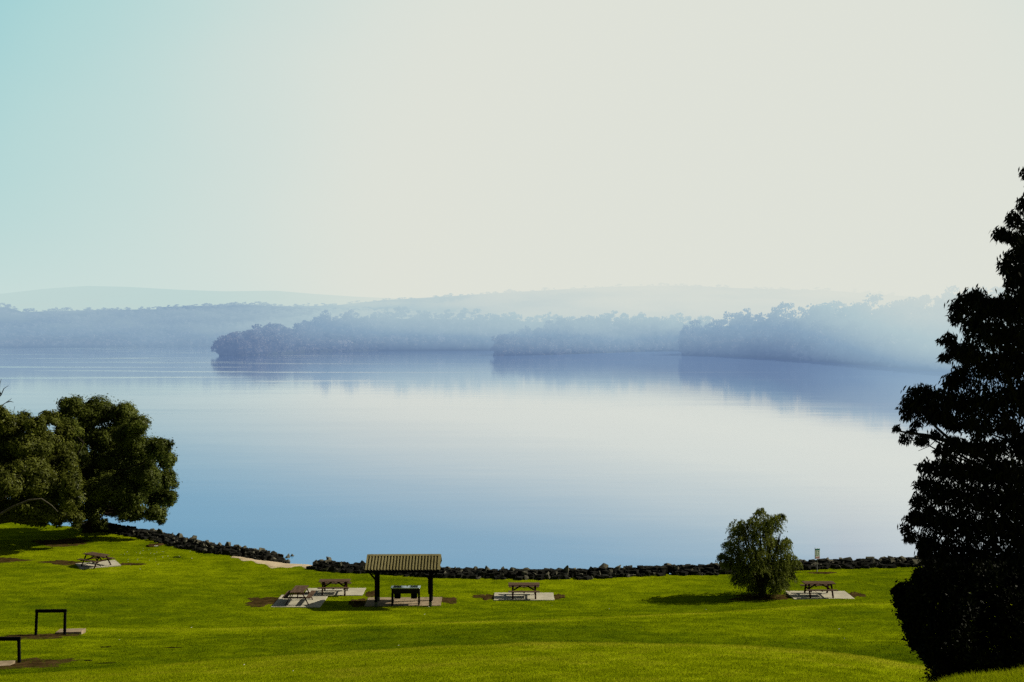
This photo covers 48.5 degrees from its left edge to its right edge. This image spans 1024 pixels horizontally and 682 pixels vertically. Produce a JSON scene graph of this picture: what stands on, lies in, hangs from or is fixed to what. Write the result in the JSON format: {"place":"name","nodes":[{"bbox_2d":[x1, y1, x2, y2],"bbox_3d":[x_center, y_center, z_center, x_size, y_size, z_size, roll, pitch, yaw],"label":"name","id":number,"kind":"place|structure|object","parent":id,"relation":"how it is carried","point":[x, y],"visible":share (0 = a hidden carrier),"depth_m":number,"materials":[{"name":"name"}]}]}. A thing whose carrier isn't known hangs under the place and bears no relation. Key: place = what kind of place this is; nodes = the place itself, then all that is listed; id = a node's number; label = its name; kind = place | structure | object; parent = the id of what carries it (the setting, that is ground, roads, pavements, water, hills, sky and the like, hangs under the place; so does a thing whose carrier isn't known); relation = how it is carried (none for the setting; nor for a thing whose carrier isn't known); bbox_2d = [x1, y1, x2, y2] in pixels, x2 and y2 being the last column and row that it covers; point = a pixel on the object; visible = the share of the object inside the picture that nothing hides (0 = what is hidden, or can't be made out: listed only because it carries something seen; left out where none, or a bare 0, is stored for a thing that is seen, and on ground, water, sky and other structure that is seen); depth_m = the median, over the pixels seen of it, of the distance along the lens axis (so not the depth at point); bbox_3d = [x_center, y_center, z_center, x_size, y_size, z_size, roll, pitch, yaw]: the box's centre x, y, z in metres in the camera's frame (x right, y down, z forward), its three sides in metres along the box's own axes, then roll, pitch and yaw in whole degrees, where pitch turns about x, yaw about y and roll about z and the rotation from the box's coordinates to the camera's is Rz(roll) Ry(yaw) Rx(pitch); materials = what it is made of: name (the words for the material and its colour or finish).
{"place":"outdoors","nodes":[
{"label":"outdoors","id":0,"kind":"place"},
{"bbox_2d":[0,286,395,311],"bbox_3d":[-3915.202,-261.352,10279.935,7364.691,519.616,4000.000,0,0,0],"label":"hill","id":1,"kind":"structure","parent":0,"point":[92,297],"depth_m":10208.73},
{"bbox_2d":[0,301,539,346],"bbox_3d":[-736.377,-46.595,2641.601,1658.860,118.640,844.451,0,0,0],"label":"forest","id":2,"kind":"object","parent":0,"point":[162,324],"visible":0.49,"depth_m":2583.74,"materials":[{"name":"blue plant"}]},
{"bbox_2d":[220,318,542,355],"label":"headland","id":3,"kind":"structure","parent":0,"point":[387,333],"depth_m":1571.22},
{"bbox_2d":[338,340,347,350],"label":"gum tree","id":4,"kind":"object","parent":3,"relation":"on","point":[340,341],"visible":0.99,"depth_m":1476.86,"materials":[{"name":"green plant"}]},
{"bbox_2d":[211,306,591,355],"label":"forest","id":5,"kind":"object","parent":3,"relation":"on","point":[253,342],"visible":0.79,"depth_m":1567.05,"materials":[{"name":"blue plant"}]},
{"bbox_2d":[0,522,1010,681],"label":"lawn","id":6,"kind":"structure","parent":0,"point":[251,572],"depth_m":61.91,"materials":[{"name":"green plant"}]},
{"bbox_2d":[0,637,20,662],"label":"rail frame","id":7,"kind":"object","parent":6,"relation":"on","point":[18,639],"visible":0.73,"depth_m":46.99,"materials":[{"name":"black paint"}]},
{"bbox_2d":[0,557,30,562],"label":"dirt","id":8,"kind":"structure","parent":6,"relation":"on","point":[9,559],"depth_m":77.48,"materials":[{"name":"brown soil"}]},
{"bbox_2d":[0,633,78,638],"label":"dirt","id":9,"kind":"structure","parent":6,"relation":"on","point":[42,636],"depth_m":53.60,"materials":[{"name":"brown soil"}]},
{"bbox_2d":[34,609,66,634],"bbox_3d":[-21.875,13.427,53.924,1.500,1.422,0.115,0,0,-2],"label":"rail frame","id":10,"kind":"object","parent":9,"relation":"on","point":[37,611],"visible":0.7,"depth_m":53.88,"materials":[{"name":"black paint"}]},
{"bbox_2d":[0,657,83,668],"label":"dirt","id":11,"kind":"structure","parent":6,"relation":"on","point":[33,662],"depth_m":46.74,"materials":[{"name":"brown soil"}]},
{"bbox_2d":[0,660,14,665],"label":"concrete slab","id":12,"kind":"structure","parent":11,"relation":"on","point":[5,663],"depth_m":46.60,"materials":[{"name":"grey concrete"}]},
{"bbox_2d":[0,404,88,530],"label":"spreading tree","id":13,"kind":"object","parent":6,"relation":"on","point":[42,484],"visible":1,"depth_m":80.59,"materials":[{"name":"green plant"}]},
{"bbox_2d":[38,560,81,564],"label":"dirt","id":14,"kind":"structure","parent":6,"relation":"on","point":[61,562],"depth_m":76.69,"materials":[{"name":"brown soil"}]},
{"bbox_2d":[33,538,91,546],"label":"dirt","id":15,"kind":"structure","parent":6,"relation":"on","point":[68,541],"depth_m":84.60,"materials":[{"name":"brown soil"}]},
{"bbox_2d":[55,628,85,633],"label":"concrete slab","id":16,"kind":"structure","parent":6,"relation":"on","point":[75,631],"depth_m":54.25,"materials":[{"name":"grey concrete"}]},
{"bbox_2d":[76,560,120,568],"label":"concrete slab","id":17,"kind":"structure","parent":6,"relation":"on","point":[101,564],"depth_m":75.92,"materials":[{"name":"grey concrete"}]},
{"bbox_2d":[77,552,114,568],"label":"picnic table","id":18,"kind":"object","parent":17,"relation":"on","point":[96,555],"visible":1,"depth_m":75.42,"materials":[{"name":"brown wood"}]},
{"bbox_2d":[55,393,182,532],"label":"broad tree","id":19,"kind":"object","parent":6,"relation":"on","point":[124,476],"visible":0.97,"depth_m":86.52,"materials":[{"name":"green plant"}]},
{"bbox_2d":[120,563,144,564],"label":"dirt","id":20,"kind":"structure","parent":6,"relation":"on","point":[132,563],"depth_m":76.40,"materials":[{"name":"brown soil"}]},
{"bbox_2d":[146,543,163,546],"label":"dirt","id":21,"kind":"structure","parent":6,"relation":"on","point":[153,545],"depth_m":82.88,"materials":[{"name":"brown soil"}]},
{"bbox_2d":[245,597,278,606],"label":"dirt","id":22,"kind":"structure","parent":6,"relation":"on","point":[258,601],"depth_m":65.35,"materials":[{"name":"brown soil"}]},
{"bbox_2d":[231,556,311,567],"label":"sand","id":23,"kind":"structure","parent":6,"relation":"on","point":[271,564],"depth_m":76.45,"materials":[{"name":"beige sand"}]},
{"bbox_2d":[271,595,327,607],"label":"concrete slab","id":24,"kind":"structure","parent":6,"relation":"on","point":[317,601],"depth_m":64.88,"materials":[{"name":"grey concrete"}]},
{"bbox_2d":[282,585,315,604],"bbox_3d":[-12.150,14.550,64.977,1.618,0.793,1.820,0,0,0],"label":"picnic table","id":25,"kind":"object","parent":24,"relation":"on","point":[298,589],"visible":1,"depth_m":64.81,"materials":[{"name":"brown wood"}]},
{"bbox_2d":[304,588,365,595],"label":"concrete slab","id":26,"kind":"structure","parent":6,"relation":"on","point":[349,592],"depth_m":67.52,"materials":[{"name":"grey concrete"}]},
{"bbox_2d":[317,579,351,595],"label":"picnic table","id":27,"kind":"object","parent":26,"relation":"on","point":[327,582],"visible":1,"depth_m":67.31,"materials":[{"name":"brown wood"}]},
{"bbox_2d":[347,598,365,607],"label":"dirt","id":28,"kind":"structure","parent":6,"relation":"on","point":[361,602],"depth_m":65.17,"materials":[{"name":"brown soil"}]},
{"bbox_2d":[365,590,374,596],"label":"dirt","id":29,"kind":"structure","parent":6,"relation":"on","point":[370,593],"depth_m":67.26,"materials":[{"name":"brown soil"}]},
{"bbox_2d":[364,597,441,606],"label":"concrete slab","id":30,"kind":"structure","parent":6,"relation":"on","point":[401,601],"depth_m":65.19,"materials":[{"name":"grey concrete"}]},
{"bbox_2d":[365,554,441,606],"bbox_3d":[-6.140,13.552,64.775,4.200,2.849,2.560,0,0,-1],"label":"picnic shelter","id":31,"kind":"object","parent":30,"relation":"on","point":[377,564],"visible":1,"depth_m":64.05,"materials":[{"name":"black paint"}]},
{"bbox_2d":[391,585,420,605],"bbox_3d":[-6.020,14.412,64.477,1.660,1.030,0.620,0,0,-1],"label":"barbecue","id":32,"kind":"object","parent":30,"relation":"on","point":[397,591],"visible":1,"depth_m":64.21,"materials":[{"name":"metal"}]},
{"bbox_2d":[441,597,457,603],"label":"dirt","id":33,"kind":"structure","parent":6,"relation":"on","point":[451,600],"depth_m":65.56,"materials":[{"name":"brown soil"}]},
{"bbox_2d":[471,594,493,599],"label":"dirt","id":34,"kind":"structure","parent":6,"relation":"on","point":[486,596],"depth_m":66.64,"materials":[{"name":"brown soil"}]},
{"bbox_2d":[73,520,934,579],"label":"rubble","id":35,"kind":"object","parent":6,"relation":"on","point":[495,574],"visible":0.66,"depth_m":73.99,"materials":[{"name":"black stone"}]},
{"bbox_2d":[155,530,916,569],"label":"boulders","id":36,"kind":"object","parent":35,"relation":"on","point":[602,565],"visible":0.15,"depth_m":75.68,"materials":[{"name":"grey stone"}]},
{"bbox_2d":[563,565,568,572],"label":"rock","id":37,"kind":"object","parent":35,"relation":"on","point":[566,569],"visible":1,"depth_m":72.16,"materials":[{"name":"grey stone"}]},
{"bbox_2d":[494,593,553,600],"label":"concrete slab","id":38,"kind":"structure","parent":6,"relation":"on","point":[524,596],"depth_m":66.53,"materials":[{"name":"grey concrete"}]},
{"bbox_2d":[508,582,539,598],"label":"picnic table","id":39,"kind":"object","parent":38,"relation":"on","point":[517,585],"visible":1,"depth_m":66.28,"materials":[{"name":"brown wood"}]},
{"bbox_2d":[554,593,564,599],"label":"dirt","id":40,"kind":"structure","parent":6,"relation":"on","point":[557,596],"depth_m":66.65,"materials":[{"name":"brown soil"}]},
{"bbox_2d":[727,594,790,600],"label":"dirt","id":41,"kind":"structure","parent":6,"relation":"on","point":[754,597],"depth_m":66.31,"materials":[{"name":"brown soil"}]},
{"bbox_2d":[715,507,803,598],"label":"weeping bush","id":42,"kind":"object","parent":6,"relation":"on","point":[761,577],"visible":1,"depth_m":65.94,"materials":[{"name":"green plant"}]},
{"bbox_2d":[815,548,819,571],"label":"notice sign","id":43,"kind":"object","parent":6,"relation":"on","point":[817,553],"visible":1,"depth_m":73.74,"materials":[{"name":"metal"}]},
{"bbox_2d":[785,591,854,599],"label":"concrete slab","id":44,"kind":"structure","parent":6,"relation":"on","point":[795,595],"depth_m":66.56,"materials":[{"name":"grey concrete"}]},
{"bbox_2d":[800,581,837,597],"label":"picnic table","id":45,"kind":"object","parent":44,"relation":"on","point":[826,584],"visible":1,"depth_m":66.55,"materials":[{"name":"brown wood"}]},
{"bbox_2d":[807,572,834,573],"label":"dirt","id":46,"kind":"structure","parent":6,"relation":"on","point":[820,572],"depth_m":73.41,"materials":[{"name":"brown soil"}]},
{"bbox_2d":[848,592,865,596],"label":"dirt","id":47,"kind":"structure","parent":6,"relation":"on","point":[854,594],"depth_m":67.07,"materials":[{"name":"brown soil"}]},
{"bbox_2d":[889,554,1023,681],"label":"dense shrub","id":48,"kind":"object","parent":6,"relation":"on","point":[944,588],"visible":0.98,"depth_m":17.54,"materials":[{"name":"green plant"}]},
{"bbox_2d":[891,167,1023,595],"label":"conifer","id":49,"kind":"object","parent":6,"relation":"on","point":[1004,366],"visible":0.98,"depth_m":19.50,"materials":[{"name":"green plant"}]},
{"bbox_2d":[0,346,1023,573],"bbox_3d":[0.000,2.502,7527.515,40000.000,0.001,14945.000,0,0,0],"label":"lake","id":50,"kind":"structure","parent":0,"point":[472,459],"depth_m":169.24,"materials":[{"name":"liquid"}]},
{"bbox_2d":[0,0,1023,298],"label":"sky","id":51,"kind":"structure","parent":0,"point":[409,149],"materials":[{"name":"white"}]},
{"bbox_2d":[163,286,934,327],"bbox_3d":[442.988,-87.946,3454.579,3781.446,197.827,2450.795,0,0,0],"label":"hill","id":52,"kind":"structure","parent":0,"point":[536,305],"depth_m":3462.58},
{"bbox_2d":[156,283,935,326],"bbox_3d":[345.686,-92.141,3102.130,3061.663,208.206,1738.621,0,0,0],"label":"forest","id":53,"kind":"object","parent":52,"relation":"on","point":[729,310],"visible":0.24,"depth_m":3493.41,"materials":[{"name":"grey plant"}]},
{"bbox_2d":[503,324,701,355],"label":"headland","id":54,"kind":"structure","parent":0,"point":[613,351],"depth_m":1402.24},
{"bbox_2d":[490,310,712,355],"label":"forest","id":55,"kind":"object","parent":54,"relation":"on","point":[567,334],"visible":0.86,"depth_m":1319.30,"materials":[{"name":"blue plant"}]},
{"bbox_2d":[682,317,1022,377],"bbox_3d":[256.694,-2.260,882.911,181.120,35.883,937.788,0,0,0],"label":"headland","id":56,"kind":"structure","parent":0,"point":[877,364],"depth_m":801.80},
{"bbox_2d":[695,337,707,353],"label":"gum tree","id":57,"kind":"object","parent":56,"relation":"on","point":[698,339],"visible":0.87,"depth_m":1080.42,"materials":[{"name":"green plant"}]},
{"bbox_2d":[743,308,753,315],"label":"gum tree","id":58,"kind":"object","parent":56,"relation":"on","point":[748,311],"visible":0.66,"depth_m":1148.81,"materials":[{"name":"green plant"}]},
{"bbox_2d":[764,316,777,326],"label":"gum tree","id":59,"kind":"object","parent":56,"relation":"on","point":[769,320],"visible":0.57,"depth_m":1006.39,"materials":[{"name":"green plant"}]},
{"bbox_2d":[768,337,783,356],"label":"gum tree","id":60,"kind":"object","parent":56,"relation":"on","point":[776,338],"visible":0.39,"depth_m":911.88,"materials":[{"name":"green plant"}]},
{"bbox_2d":[790,344,805,359],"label":"gum tree","id":61,"kind":"object","parent":56,"relation":"on","point":[793,348],"visible":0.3,"depth_m":852.52,"materials":[{"name":"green plant"}]},
{"bbox_2d":[798,306,804,319],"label":"gum tree","id":62,"kind":"object","parent":56,"relation":"on","point":[800,309],"visible":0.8,"depth_m":998.34,"materials":[{"name":"green plant"}]},
{"bbox_2d":[677,285,1014,370],"bbox_3d":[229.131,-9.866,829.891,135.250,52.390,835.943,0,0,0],"label":"forest","id":63,"kind":"object","parent":56,"relation":"on","point":[909,334],"visible":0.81,"depth_m":784.79,"materials":[{"name":"blue plant"}]},
{"bbox_2d":[940,292,953,305],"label":"gum tree","id":64,"kind":"object","parent":56,"relation":"on","point":[945,296],"visible":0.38,"depth_m":687.29,"materials":[{"name":"green plant"}]},
{"bbox_2d":[933,664,1023,681],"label":"grass","id":65,"kind":"structure","parent":0,"point":[1011,675],"depth_m":11.04,"materials":[{"name":"green plant"}]},
{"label":"far shore","id":66,"kind":"structure","parent":0,"visible":0},
{"bbox_2d":[195,329,249,346],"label":"forest","id":67,"kind":"object","parent":66,"relation":"on","point":[203,341],"visible":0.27,"depth_m":2452.53,"materials":[{"name":"blue plant"}]}
]}

